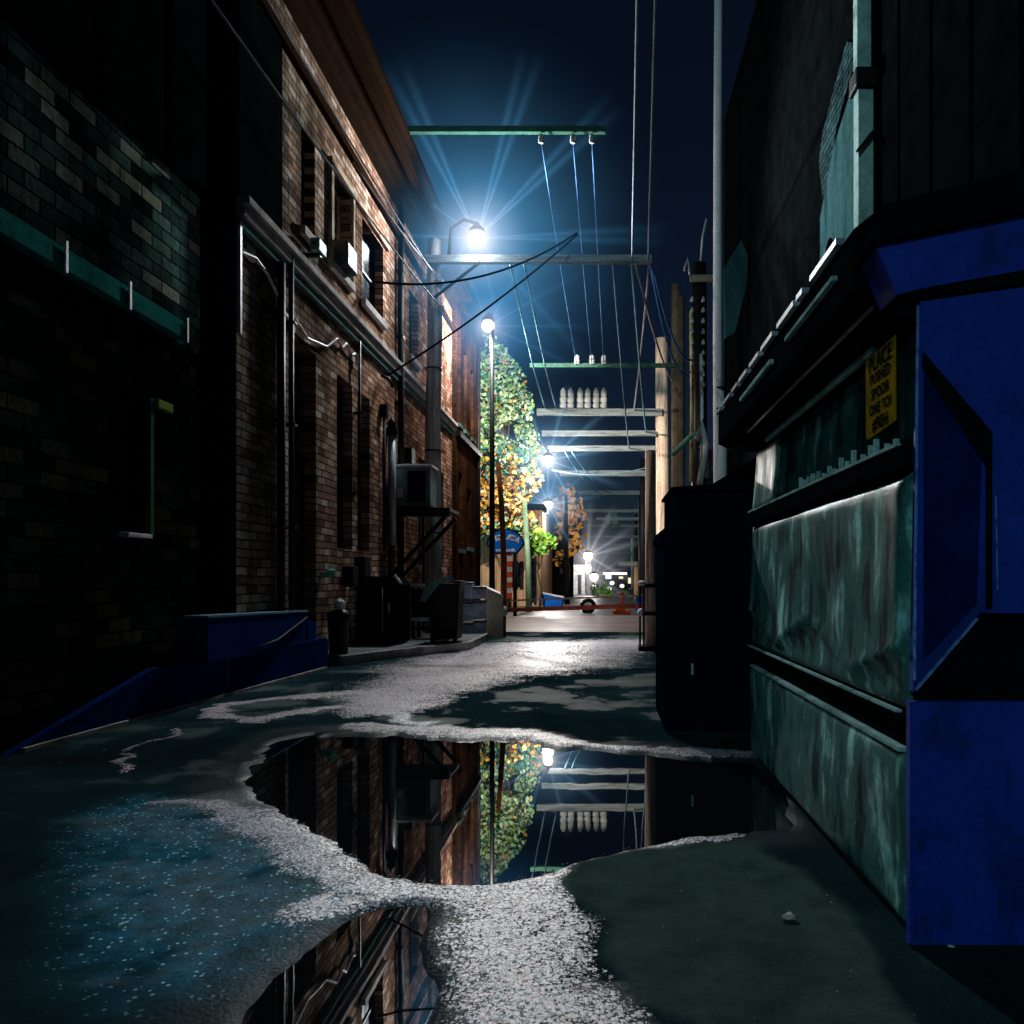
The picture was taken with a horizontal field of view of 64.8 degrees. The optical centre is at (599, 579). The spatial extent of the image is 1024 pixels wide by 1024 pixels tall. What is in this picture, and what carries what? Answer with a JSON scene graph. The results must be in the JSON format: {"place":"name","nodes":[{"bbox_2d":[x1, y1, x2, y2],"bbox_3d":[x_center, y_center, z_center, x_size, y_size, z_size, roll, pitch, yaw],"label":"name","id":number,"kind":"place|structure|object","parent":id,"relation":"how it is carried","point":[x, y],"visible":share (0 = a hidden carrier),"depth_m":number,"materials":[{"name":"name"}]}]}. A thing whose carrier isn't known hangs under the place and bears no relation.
{"place":"outdoors","nodes":[
{"label":"outdoors","id":0,"kind":"place"},
{"bbox_2d":[328,634,481,664],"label":"pavement","id":1,"kind":"structure","parent":0,"point":[422,640],"depth_m":11.97,"materials":[{"name":"concrete"}]},
{"bbox_2d":[326,608,350,653],"bbox_3d":[-3.480,0.685,10.650,0.320,0.610,0.320,0,0,0],"label":"rubbish bin","id":2,"kind":"object","parent":1,"relation":"on","point":[338,619],"visible":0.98,"depth_m":10.54,"materials":[{"name":"black plastic"}]},
{"bbox_2d":[334,597,345,607],"bbox_3d":[-3.438,0.301,10.579,0.149,0.143,0.156,0,0,0],"label":"crumpled paper","id":3,"kind":"object","parent":2,"relation":"on","point":[340,602],"visible":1,"depth_m":10.53,"materials":[{"name":"white paper"}]},
{"bbox_2d":[358,575,410,642],"bbox_3d":[-3.344,0.440,12.435,0.672,1.040,0.630,0,0,0],"label":"metal cabinet","id":4,"kind":"object","parent":1,"relation":"on","point":[384,609],"visible":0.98,"depth_m":12.15,"materials":[{"name":"black metal"}]},
{"bbox_2d":[410,584,429,638],"bbox_3d":[-2.805,0.520,13.485,0.710,0.920,0.490,0,0,0],"label":"rack","id":5,"kind":"object","parent":1,"relation":"on","point":[419,611],"visible":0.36,"depth_m":13.31,"materials":[{"name":"metal"}]},
{"bbox_2d":[420,576,465,641],"bbox_3d":[-2.490,0.459,12.730,0.620,1.038,0.580,0,0,0],"label":"wheeled bin","id":6,"kind":"object","parent":1,"relation":"on","point":[445,603],"visible":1,"depth_m":12.52,"materials":[{"name":"black plastic"}]},
{"bbox_2d":[452,301,484,600],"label":"plastered building","id":7,"kind":"structure","parent":0,"point":[468,341],"depth_m":21.69,"materials":[{"name":"paint"}]},
{"bbox_2d":[458,549,465,553],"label":"window","id":8,"kind":"structure","parent":7,"relation":"in","point":[462,551],"depth_m":20.66,"materials":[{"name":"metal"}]},
{"bbox_2d":[463,429,468,436],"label":"window","id":9,"kind":"structure","parent":7,"relation":"in","point":[465,431],"depth_m":21.28,"materials":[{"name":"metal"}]},
{"bbox_2d":[473,620,486,633],"bbox_3d":[-2.258,0.880,15.050,0.212,0.240,0.316,0,0,0],"label":"crate","id":10,"kind":"object","parent":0,"point":[479,626],"visible":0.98,"depth_m":14.90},
{"bbox_2d":[473,600,486,618],"bbox_3d":[-2.258,0.555,15.050,0.212,0.350,0.316,0,0,0],"label":"crate","id":11,"kind":"object","parent":10,"relation":"on","point":[479,609],"visible":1,"depth_m":14.90,"materials":[{"name":"plastic"}]},
{"bbox_2d":[473,586,486,598],"bbox_3d":[-2.258,0.235,15.050,0.212,0.230,0.316,0,0,0],"label":"crate","id":12,"kind":"object","parent":11,"relation":"on","point":[479,592],"visible":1,"depth_m":14.90,"materials":[{"name":"plastic"}]},
{"bbox_2d":[0,632,1023,1023],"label":"alley asphalt","id":13,"kind":"structure","parent":0,"point":[700,930],"depth_m":2.79,"materials":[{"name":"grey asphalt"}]},
{"bbox_2d":[0,610,328,755],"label":"loading ramp","id":14,"kind":"structure","parent":13,"relation":"on","point":[227,654],"depth_m":7.22,"materials":[{"name":"metal"}]},
{"bbox_2d":[339,633,487,665],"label":"kerb","id":15,"kind":"structure","parent":13,"relation":"on","point":[352,659],"depth_m":11.43,"materials":[{"name":"concrete"}]},
{"bbox_2d":[462,622,473,633],"bbox_3d":[-2.496,0.940,15.050,0.240,0.280,0.316,0,0,0],"label":"crate","id":16,"kind":"object","parent":13,"relation":"on","point":[467,627],"visible":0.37,"depth_m":14.90,"materials":[{"name":"plastic"}]},
{"bbox_2d":[463,601,473,620],"bbox_3d":[-2.496,0.580,15.050,0.240,0.360,0.316,0,0,0],"label":"crate","id":17,"kind":"object","parent":16,"relation":"on","point":[468,610],"visible":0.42,"depth_m":14.90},
{"bbox_2d":[464,582,474,598],"bbox_3d":[-2.496,0.200,15.050,0.240,0.320,0.316,0,0,0],"label":"crate","id":18,"kind":"object","parent":17,"relation":"on","point":[468,591],"visible":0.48,"depth_m":14.90,"materials":[{"name":"plastic"}]},
{"bbox_2d":[485,586,502,637],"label":"concrete block","id":19,"kind":"structure","parent":13,"relation":"on","point":[494,614],"depth_m":15.30,"materials":[{"name":"concrete"}]},
{"bbox_2d":[637,450,655,650],"bbox_3d":[0.786,-0.455,12.500,0.428,3.130,0.400,0,0,0],"label":"steel post","id":20,"kind":"object","parent":13,"relation":"on","point":[647,612],"visible":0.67,"depth_m":12.43,"materials":[{"name":"metal"}]},
{"bbox_2d":[653,457,759,728],"bbox_3d":[1.107,0.110,6.175,1.345,1.980,0.910,0,0,0],"label":"container","id":21,"kind":"object","parent":13,"relation":"on","point":[702,541],"visible":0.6,"depth_m":5.75,"materials":[{"name":"metal"}]},
{"bbox_2d":[716,169,1023,944],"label":"dumpster","id":22,"kind":"object","parent":13,"relation":"on","point":[871,413],"visible":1,"depth_m":2.47,"materials":[{"name":"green metal"}]},
{"bbox_2d":[242,734,793,1023],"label":"water","id":23,"kind":"structure","parent":0,"point":[450,812],"depth_m":3.76,"materials":[{"name":"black liquid"}]},
{"bbox_2d":[463,616,642,631],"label":"cross street","id":24,"kind":"structure","parent":0,"point":[572,623],"depth_m":20.23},
{"bbox_2d":[481,312,494,589],"bbox_3d":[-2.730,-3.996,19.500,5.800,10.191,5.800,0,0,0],"label":"street lamp","id":25,"kind":"object","parent":24,"relation":"on","point":[487,320],"visible":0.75,"depth_m":19.45,"materials":[{"name":"metal"}]},
{"bbox_2d":[486,528,524,615],"bbox_3d":[-2.870,-0.234,24.368,1.183,2.667,0.184,0,0,0],"label":"shop sign","id":26,"kind":"object","parent":24,"relation":"on","point":[515,543],"visible":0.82,"depth_m":24.30,"materials":[{"name":"metal"}]},
{"bbox_2d":[354,0,756,562],"label":"sky","id":27,"kind":"structure","parent":0,"point":[443,62],"materials":[{"name":"blue"}]},
{"bbox_2d":[552,526,573,596],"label":"dark building","id":28,"kind":"structure","parent":0,"point":[557,580],"depth_m":46.00,"materials":[{"name":"stone"}]},
{"bbox_2d":[558,559,562,574],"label":"window","id":29,"kind":"structure","parent":28,"relation":"in","point":[560,568],"depth_m":45.94,"materials":[{"name":"glass"}]},
{"bbox_2d":[506,588,638,615],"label":"road","id":30,"kind":"structure","parent":0,"point":[604,601],"depth_m":29.11,"materials":[{"name":"grey asphalt"}]},
{"bbox_2d":[542,592,563,606],"bbox_3d":[-1.860,0.775,31.580,0.944,0.649,1.240,0,0,0],"label":"skip","id":31,"kind":"object","parent":30,"relation":"on","point":[548,603],"visible":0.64,"depth_m":31.00,"materials":[{"name":"metal"}]},
{"bbox_2d":[543,494,569,603],"bbox_3d":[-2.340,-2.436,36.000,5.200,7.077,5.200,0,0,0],"label":"street lamp","id":32,"kind":"object","parent":30,"relation":"on","point":[547,501],"visible":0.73,"depth_m":36.20,"materials":[{"name":"metal"}]},
{"bbox_2d":[574,562,585,593],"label":"pale building","id":33,"kind":"structure","parent":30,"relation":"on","point":[579,579],"depth_m":62.00,"materials":[{"name":"white paint"}]},
{"bbox_2d":[578,575,580,593],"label":"window","id":34,"kind":"structure","parent":33,"relation":"in","point":[579,576],"depth_m":61.96,"materials":[{"name":"glass"}]},
{"bbox_2d":[583,550,592,594],"bbox_3d":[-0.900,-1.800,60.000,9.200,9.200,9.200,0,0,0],"label":"street lamp","id":35,"kind":"object","parent":30,"relation":"on","point":[588,558],"visible":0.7,"depth_m":59.80,"materials":[{"name":"metal"}]},
{"bbox_2d":[580,598,595,612],"bbox_3d":[-0.406,0.880,27.000,0.549,0.550,0.150,0,0,0],"label":"tyre","id":36,"kind":"object","parent":30,"relation":"on","point":[589,600],"visible":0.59,"depth_m":26.94,"materials":[{"name":"black rubber"}]},
{"bbox_2d":[590,571,597,595],"bbox_3d":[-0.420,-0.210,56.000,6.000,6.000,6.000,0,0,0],"label":"street lamp","id":37,"kind":"object","parent":30,"relation":"on","point":[593,576],"visible":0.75,"depth_m":55.83,"materials":[{"name":"metal"}]},
{"bbox_2d":[591,563,630,587],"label":"end building","id":38,"kind":"structure","parent":30,"relation":"on","point":[601,568],"depth_m":118.00,"materials":[{"name":"stone"}]},
{"bbox_2d":[602,572,627,591],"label":"canopy","id":39,"kind":"object","parent":30,"relation":"on","point":[614,573],"visible":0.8,"depth_m":75.00,"materials":[{"name":"metal"}]},
{"bbox_2d":[613,592,630,613],"bbox_3d":[0.705,0.740,26.000,0.580,0.720,0.300,0,0,0],"label":"traffic post","id":40,"kind":"object","parent":30,"relation":"on","point":[620,611],"visible":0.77,"depth_m":25.85,"materials":[{"name":"orange paint"}]},
{"bbox_2d":[636,596,642,610],"bbox_3d":[1.435,0.825,28.150,0.360,0.550,0.340,0,0,0],"label":"blue box","id":41,"kind":"object","parent":30,"relation":"on","point":[637,599],"visible":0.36,"depth_m":28.00,"materials":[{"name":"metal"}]},
{"bbox_2d":[781,912,795,919],"bbox_3d":[0.610,1.088,2.588,0.052,0.021,0.033,0,0,0],"label":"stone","id":42,"kind":"object","parent":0,"point":[788,916],"visible":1,"depth_m":2.58,"materials":[{"name":"grey stone"}]},
{"label":"ground","id":43,"kind":"structure","parent":0,"visible":0},
{"bbox_2d":[0,0,205,753],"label":"brick building","id":44,"kind":"structure","parent":43,"relation":"on","point":[102,148],"depth_m":5.99,"materials":[{"name":"brick"}]},
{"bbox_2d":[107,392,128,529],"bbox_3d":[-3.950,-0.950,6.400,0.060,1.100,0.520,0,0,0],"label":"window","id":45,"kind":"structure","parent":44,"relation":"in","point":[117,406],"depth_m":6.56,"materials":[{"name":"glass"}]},
{"bbox_2d":[200,0,473,651],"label":"brick building","id":46,"kind":"structure","parent":43,"relation":"on","point":[312,425],"depth_m":10.28,"materials":[{"name":"brick"}]},
{"bbox_2d":[294,353,305,609],"bbox_3d":[-3.834,-0.900,10.020,0.131,3.960,0.800,0,0,0],"label":"door","id":47,"kind":"structure","parent":46,"relation":"in","point":[299,462],"depth_m":10.24,"materials":[{"name":"metal"}]},
{"bbox_2d":[299,141,314,244],"bbox_3d":[-3.765,-4.960,10.140,0.270,1.380,0.580,0,0,0],"label":"window","id":48,"kind":"structure","parent":46,"relation":"in","point":[304,231],"depth_m":10.33,"materials":[{"name":"metal"}]},
{"bbox_2d":[306,237,325,257],"bbox_3d":[-3.600,-4.178,10.125,0.200,0.205,0.350,0,0,0],"label":"window air conditioner","id":49,"kind":"object","parent":46,"relation":"attached to","point":[317,247],"visible":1,"depth_m":10.05,"materials":[{"name":"metal"}]},
{"bbox_2d":[320,569,336,576],"bbox_3d":[-3.589,-0.095,10.585,0.213,0.110,0.207,0,0,-16],"label":"wall lamp","id":50,"kind":"object","parent":46,"relation":"attached to","point":[328,573],"visible":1,"depth_m":10.55,"materials":[{"name":"teal metal"}]},
{"bbox_2d":[337,382,342,548],"bbox_3d":[-3.870,-1.675,11.600,0.060,2.450,0.700,0,0,0],"label":"window","id":51,"kind":"structure","parent":46,"relation":"in","point":[339,387],"depth_m":11.90,"materials":[{"name":"metal"}]},
{"bbox_2d":[330,189,355,292],"bbox_3d":[-3.765,-4.960,11.425,0.270,1.380,0.950,0,0,0],"label":"window","id":52,"kind":"structure","parent":46,"relation":"in","point":[337,270],"depth_m":11.69,"materials":[{"name":"black glass"}]},
{"bbox_2d":[334,240,356,275],"bbox_3d":[-3.667,-4.570,11.375,0.306,0.340,0.450,0,0,0],"label":"window air conditioner","id":53,"kind":"object","parent":46,"relation":"attached to","point":[345,256],"depth_m":11.16,"materials":[{"name":"metal"}]},
{"bbox_2d":[357,397,360,550],"bbox_3d":[-3.870,-1.675,12.525,0.060,2.450,0.650,0,0,0],"label":"pipe","id":54,"kind":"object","parent":46,"relation":"in","point":[358,521],"depth_m":12.78,"materials":[{"name":"metal"}]},
{"bbox_2d":[361,231,387,330],"bbox_3d":[-3.765,-4.960,13.050,0.270,1.380,1.300,0,0,0],"label":"window","id":55,"kind":"structure","parent":46,"relation":"in","point":[368,251],"depth_m":13.29,"materials":[{"name":"glass"}]},
{"bbox_2d":[408,300,421,370],"bbox_3d":[-3.765,-4.960,15.900,0.270,1.380,0.900,0,0,0],"label":"window","id":56,"kind":"structure","parent":46,"relation":"in","point":[415,362],"depth_m":16.25,"materials":[{"name":"metal"}]},
{"bbox_2d":[418,462,421,570],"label":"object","id":57,"kind":"structure","parent":46,"relation":"in","point":[419,566],"depth_m":17.05,"materials":[{"name":"metal"}]},
{"bbox_2d":[388,508,458,630],"bbox_3d":[-3.165,-0.180,14.425,1.090,2.160,0.950,0,0,0],"label":"wall bracket","id":58,"kind":"object","parent":46,"relation":"attached to","point":[444,514],"depth_m":13.97,"materials":[{"name":"metal"}]},
{"bbox_2d":[396,464,438,507],"bbox_3d":[-3.285,-1.646,14.325,0.670,0.768,0.610,0,0,0],"label":"air conditioner","id":59,"kind":"object","parent":58,"relation":"on","point":[415,485],"visible":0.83,"depth_m":14.05,"materials":[{"name":"metal"}]},
{"bbox_2d":[376,232,576,285],"bbox_3d":[-2.017,-5.719,14.103,3.981,1.862,0.040,0,0,-37],"label":"cable","id":60,"kind":"object","parent":46,"relation":"attached to","point":[471,278],"visible":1,"depth_m":13.97,"materials":[{"name":"black rubber"}]},
{"bbox_2d":[385,233,578,375],"bbox_3d":[-2.010,-5.008,14.351,3.726,3.243,0.040,0,0,-31],"label":"cable","id":61,"kind":"object","parent":46,"relation":"attached to","point":[483,310],"visible":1,"depth_m":14.29,"materials":[{"name":"black rubber"}]},
{"bbox_2d":[408,126,605,143],"bbox_3d":[-1.550,-7.395,13.300,3.300,0.270,0.100,0,0,0],"label":"roof crossarm","id":62,"kind":"object","parent":46,"relation":"attached to","point":[572,131],"visible":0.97,"depth_m":13.25,"materials":[{"name":"metal"}]},
{"bbox_2d":[496,463,507,636],"bbox_3d":[-1.874,-0.551,15.386,0.248,3.404,0.156,0,0,32],"label":"rusty post","id":63,"kind":"object","parent":43,"relation":"on","point":[502,537],"visible":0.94,"depth_m":15.36,"materials":[{"name":"metal"}]},
{"bbox_2d":[506,594,642,611],"bbox_3d":[-0.575,0.421,13.950,0.030,0.392,3.839,0,0,-41],"label":"barrier","id":64,"kind":"object","parent":63,"relation":"attached to","point":[592,607],"visible":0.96,"depth_m":13.70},
{"bbox_2d":[480,333,546,607],"bbox_3d":[-3.893,-4.212,31.615,3.556,10.832,3.022,0,0,0],"label":"tree","id":65,"kind":"object","parent":43,"relation":"on","point":[519,470],"visible":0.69,"depth_m":31.00,"materials":[{"name":"green plant"}]},
{"bbox_2d":[481,504,554,605],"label":"clad building","id":66,"kind":"structure","parent":43,"relation":"on","point":[544,515],"depth_m":34.00,"materials":[{"name":"stone"}]},
{"bbox_2d":[510,561,523,588],"bbox_3d":[-3.567,-0.200,33.968,0.658,1.200,0.057,0,0,0],"label":"window","id":67,"kind":"structure","parent":66,"relation":"in","point":[520,576],"depth_m":33.94,"materials":[{"name":"glass"}]},
{"bbox_2d":[530,556,536,604],"bbox_3d":[-2.855,0.025,33.968,0.329,2.050,0.057,0,0,0],"label":"window","id":68,"kind":"structure","parent":66,"relation":"in","point":[533,561],"depth_m":33.94,"materials":[{"name":"glass"}]},
{"bbox_2d":[522,500,531,611],"bbox_3d":[-2.557,-0.602,28.000,0.365,4.407,0.220,0,0,0],"label":"pole","id":69,"kind":"object","parent":43,"relation":"on","point":[527,557],"visible":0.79,"depth_m":27.93,"materials":[{"name":"green metal"}]},
{"bbox_2d":[422,238,651,633],"bbox_3d":[-1.230,-2.710,15.553,4.460,7.822,0.435,0,0,0],"label":"utility pole","id":70,"kind":"object","parent":43,"relation":"on","point":[434,258],"visible":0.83,"depth_m":15.46,"materials":[{"name":"grey wood"}]},
{"bbox_2d":[210,0,439,306],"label":"wire","id":71,"kind":"object","parent":70,"relation":"attached to","point":[274,88],"visible":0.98,"depth_m":9.10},
{"bbox_2d":[266,0,439,281],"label":"wire","id":72,"kind":"object","parent":70,"relation":"attached to","point":[301,59],"visible":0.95,"depth_m":10.21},
{"bbox_2d":[353,161,439,278],"bbox_3d":[-3.275,-5.800,13.350,0.028,0.124,4.316,0,0,5],"label":"wire","id":73,"kind":"object","parent":70,"relation":"attached to","point":[361,174],"visible":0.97,"depth_m":12.62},
{"bbox_2d":[447,218,484,254],"bbox_3d":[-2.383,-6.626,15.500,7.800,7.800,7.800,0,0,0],"label":"street lamp","id":74,"kind":"object","parent":70,"relation":"attached to","point":[476,231],"visible":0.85,"depth_m":15.46,"materials":[{"name":"metal"}]},
{"bbox_2d":[510,265,544,407],"bbox_3d":[-1.891,-6.223,22.600,0.044,0.405,14.405,0,0,-1],"label":"cable","id":75,"kind":"object","parent":70,"relation":"attached to","point":[513,278],"visible":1,"depth_m":19.19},
{"bbox_2d":[524,265,555,407],"bbox_3d":[-1.551,-6.223,22.600,0.044,0.405,14.403,0,0,-1],"label":"cable","id":76,"kind":"object","parent":70,"relation":"attached to","point":[528,285],"visible":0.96,"depth_m":19.14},
{"bbox_2d":[631,0,638,259],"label":"cable","id":77,"kind":"object","parent":70,"relation":"attached to","point":[635,71],"visible":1,"depth_m":10.55,"materials":[{"name":"grey metal"}]},
{"bbox_2d":[647,0,656,259],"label":"cable","id":78,"kind":"object","parent":70,"relation":"attached to","point":[653,71],"visible":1,"depth_m":10.47,"materials":[{"name":"grey metal"}]},
{"bbox_2d":[529,527,557,606],"bbox_3d":[-2.217,-0.389,29.970,1.265,3.187,1.048,0,0,0],"label":"tree","id":79,"kind":"object","parent":43,"relation":"on","point":[541,541],"visible":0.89,"depth_m":29.82,"materials":[{"name":"green plant"}]},
{"bbox_2d":[551,483,587,588],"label":"tree","id":80,"kind":"object","parent":43,"relation":"on","point":[575,525],"visible":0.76,"depth_m":43.74,"materials":[{"name":"orange plant"}]},
{"bbox_2d":[589,582,614,595],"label":"bush","id":81,"kind":"object","parent":43,"relation":"on","point":[607,591],"visible":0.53,"depth_m":51.82,"materials":[{"name":"green plant"}]},
{"bbox_2d":[560,458,644,593],"bbox_3d":[0.150,-2.450,39.925,4.300,7.300,0.450,0,0,0],"label":"utility pole","id":82,"kind":"object","parent":43,"relation":"on","point":[641,473],"visible":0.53,"depth_m":39.86,"materials":[{"name":"wood"}]},
{"bbox_2d":[537,337,668,534],"bbox_3d":[0.159,-3.950,29.881,5.023,10.302,0.657,0,0,-7],"label":"utility pole","id":83,"kind":"object","parent":43,"relation":"on","point":[660,411],"visible":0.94,"depth_m":29.80,"materials":[{"name":"brown wood"}]},
{"bbox_2d":[543,449,552,464],"bbox_3d":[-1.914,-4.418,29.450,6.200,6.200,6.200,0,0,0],"label":"street lamp","id":84,"kind":"object","parent":83,"relation":"attached to","point":[547,456],"visible":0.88,"depth_m":29.33,"materials":[{"name":"glass"}]},
{"bbox_2d":[564,451,599,492],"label":"cable","id":85,"kind":"object","parent":83,"relation":"attached to","point":[578,472],"visible":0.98,"depth_m":35.86,"materials":[{"name":"metal"}]},
{"bbox_2d":[571,451,609,492],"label":"cable","id":86,"kind":"object","parent":83,"relation":"attached to","point":[586,471],"visible":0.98,"depth_m":35.75,"materials":[{"name":"metal"}]},
{"bbox_2d":[552,468,644,474],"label":"cable","id":87,"kind":"object","parent":83,"relation":"attached to","point":[598,474],"visible":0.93,"depth_m":29.98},
{"bbox_2d":[612,263,629,447],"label":"cable","id":88,"kind":"object","parent":83,"relation":"attached to","point":[614,281],"visible":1,"depth_m":18.99,"materials":[{"name":"metal"}]},
{"bbox_2d":[631,265,646,432],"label":"cable","id":89,"kind":"object","parent":83,"relation":"attached to","point":[635,309],"visible":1,"depth_m":19.16,"materials":[{"name":"metal"}]},
{"bbox_2d":[633,265,650,410],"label":"cable","id":90,"kind":"object","parent":83,"relation":"attached to","point":[646,296],"visible":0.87,"depth_m":19.10,"materials":[{"name":"metal"}]},
{"bbox_2d":[530,296,684,485],"bbox_3d":[0.225,-3.650,23.960,4.651,9.700,0.196,0,0,-1],"label":"utility pole","id":91,"kind":"object","parent":43,"relation":"on","point":[681,390],"visible":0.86,"depth_m":23.91,"materials":[{"name":"wood"}]},
{"bbox_2d":[541,144,576,364],"bbox_3d":[-0.835,-6.884,18.650,0.024,0.949,10.706,0,0,2],"label":"cable","id":92,"kind":"object","parent":91,"relation":"attached to","point":[557,243],"visible":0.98,"depth_m":16.18,"materials":[{"name":"metal"}]},
{"bbox_2d":[573,144,591,364],"bbox_3d":[-0.344,-6.884,18.650,0.024,0.949,10.704,0,0,1],"label":"cable","id":93,"kind":"object","parent":91,"relation":"attached to","point":[581,243],"visible":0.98,"depth_m":16.26,"materials":[{"name":"metal"}]},
{"bbox_2d":[592,144,603,363],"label":"cable","id":94,"kind":"object","parent":91,"relation":"attached to","point":[597,243],"visible":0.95,"depth_m":16.27,"materials":[{"name":"metal"}]},
{"bbox_2d":[576,488,639,580],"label":"utility pole","id":95,"kind":"object","parent":43,"relation":"on","point":[610,493],"visible":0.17,"depth_m":57.70,"materials":[{"name":"wood"}]},
{"bbox_2d":[579,513,637,561],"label":"utility pole","id":96,"kind":"object","parent":43,"relation":"on","point":[612,523],"visible":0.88,"depth_m":83.70,"materials":[{"name":"wood"}]},
{"bbox_2d":[580,500,638,592],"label":"utility pole","id":97,"kind":"object","parent":43,"relation":"on","point":[614,510],"visible":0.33,"depth_m":69.70,"materials":[{"name":"brown wood"}]},
{"bbox_2d":[600,535,633,588],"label":"utility pole","id":98,"kind":"object","parent":43,"relation":"on","point":[631,545],"visible":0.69,"depth_m":99.70,"materials":[{"name":"white paint"}]},
{"bbox_2d":[612,588,631,592],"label":"bush","id":99,"kind":"object","parent":43,"relation":"on","point":[625,591],"visible":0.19,"depth_m":69.92,"materials":[{"name":"green plant"}]},
{"bbox_2d":[618,562,637,598],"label":"utility pole","id":100,"kind":"object","parent":43,"relation":"on","point":[635,576],"visible":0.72,"depth_m":47.87,"materials":[{"name":"brown wood"}]},
{"bbox_2d":[671,283,680,486],"bbox_3d":[2.470,-4.194,26.000,0.277,10.788,0.277,0,0,-22],"label":"utility pole","id":101,"kind":"object","parent":43,"relation":"on","point":[675,291],"visible":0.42,"depth_m":25.88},
{"bbox_2d":[635,265,672,380],"bbox_3d":[1.519,-6.241,20.751,0.056,0.566,10.633,0,0,9],"label":"cable","id":102,"kind":"object","parent":101,"relation":"attached to","point":[644,299],"visible":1,"depth_m":18.08,"materials":[{"name":"rubber"}]},
{"bbox_2d":[670,218,729,485],"bbox_3d":[2.346,-3.604,18.685,1.446,9.609,1.030,0,0,0],"label":"utility pole","id":103,"kind":"object","parent":43,"relation":"on","point":[701,464],"visible":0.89,"depth_m":18.75,"materials":[{"name":"black wood"}]},
{"bbox_2d":[650,266,690,374],"bbox_3d":[1.545,-5.358,17.096,0.050,1.480,3.413,0,0,19],"label":"cable","id":104,"kind":"object","parent":103,"relation":"attached to","point":[662,322],"visible":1,"depth_m":16.30,"materials":[{"name":"rubber"}]},
{"bbox_2d":[652,265,692,360],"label":"cable","id":105,"kind":"object","parent":103,"relation":"attached to","point":[665,315],"visible":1,"depth_m":16.38,"materials":[{"name":"rubber"}]},
{"bbox_2d":[713,0,726,482],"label":"steel mast","id":106,"kind":"object","parent":43,"relation":"on","point":[719,462],"visible":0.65,"depth_m":16.92,"materials":[{"name":"metal"}]},
{"bbox_2d":[723,0,853,472],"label":"black building","id":107,"kind":"structure","parent":43,"relation":"on","point":[789,169],"depth_m":13.00,"materials":[{"name":"concrete"}]},
{"bbox_2d":[849,0,1023,227],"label":"black building","id":108,"kind":"structure","parent":43,"relation":"on","point":[936,90],"depth_m":6.96,"materials":[{"name":"metal"}]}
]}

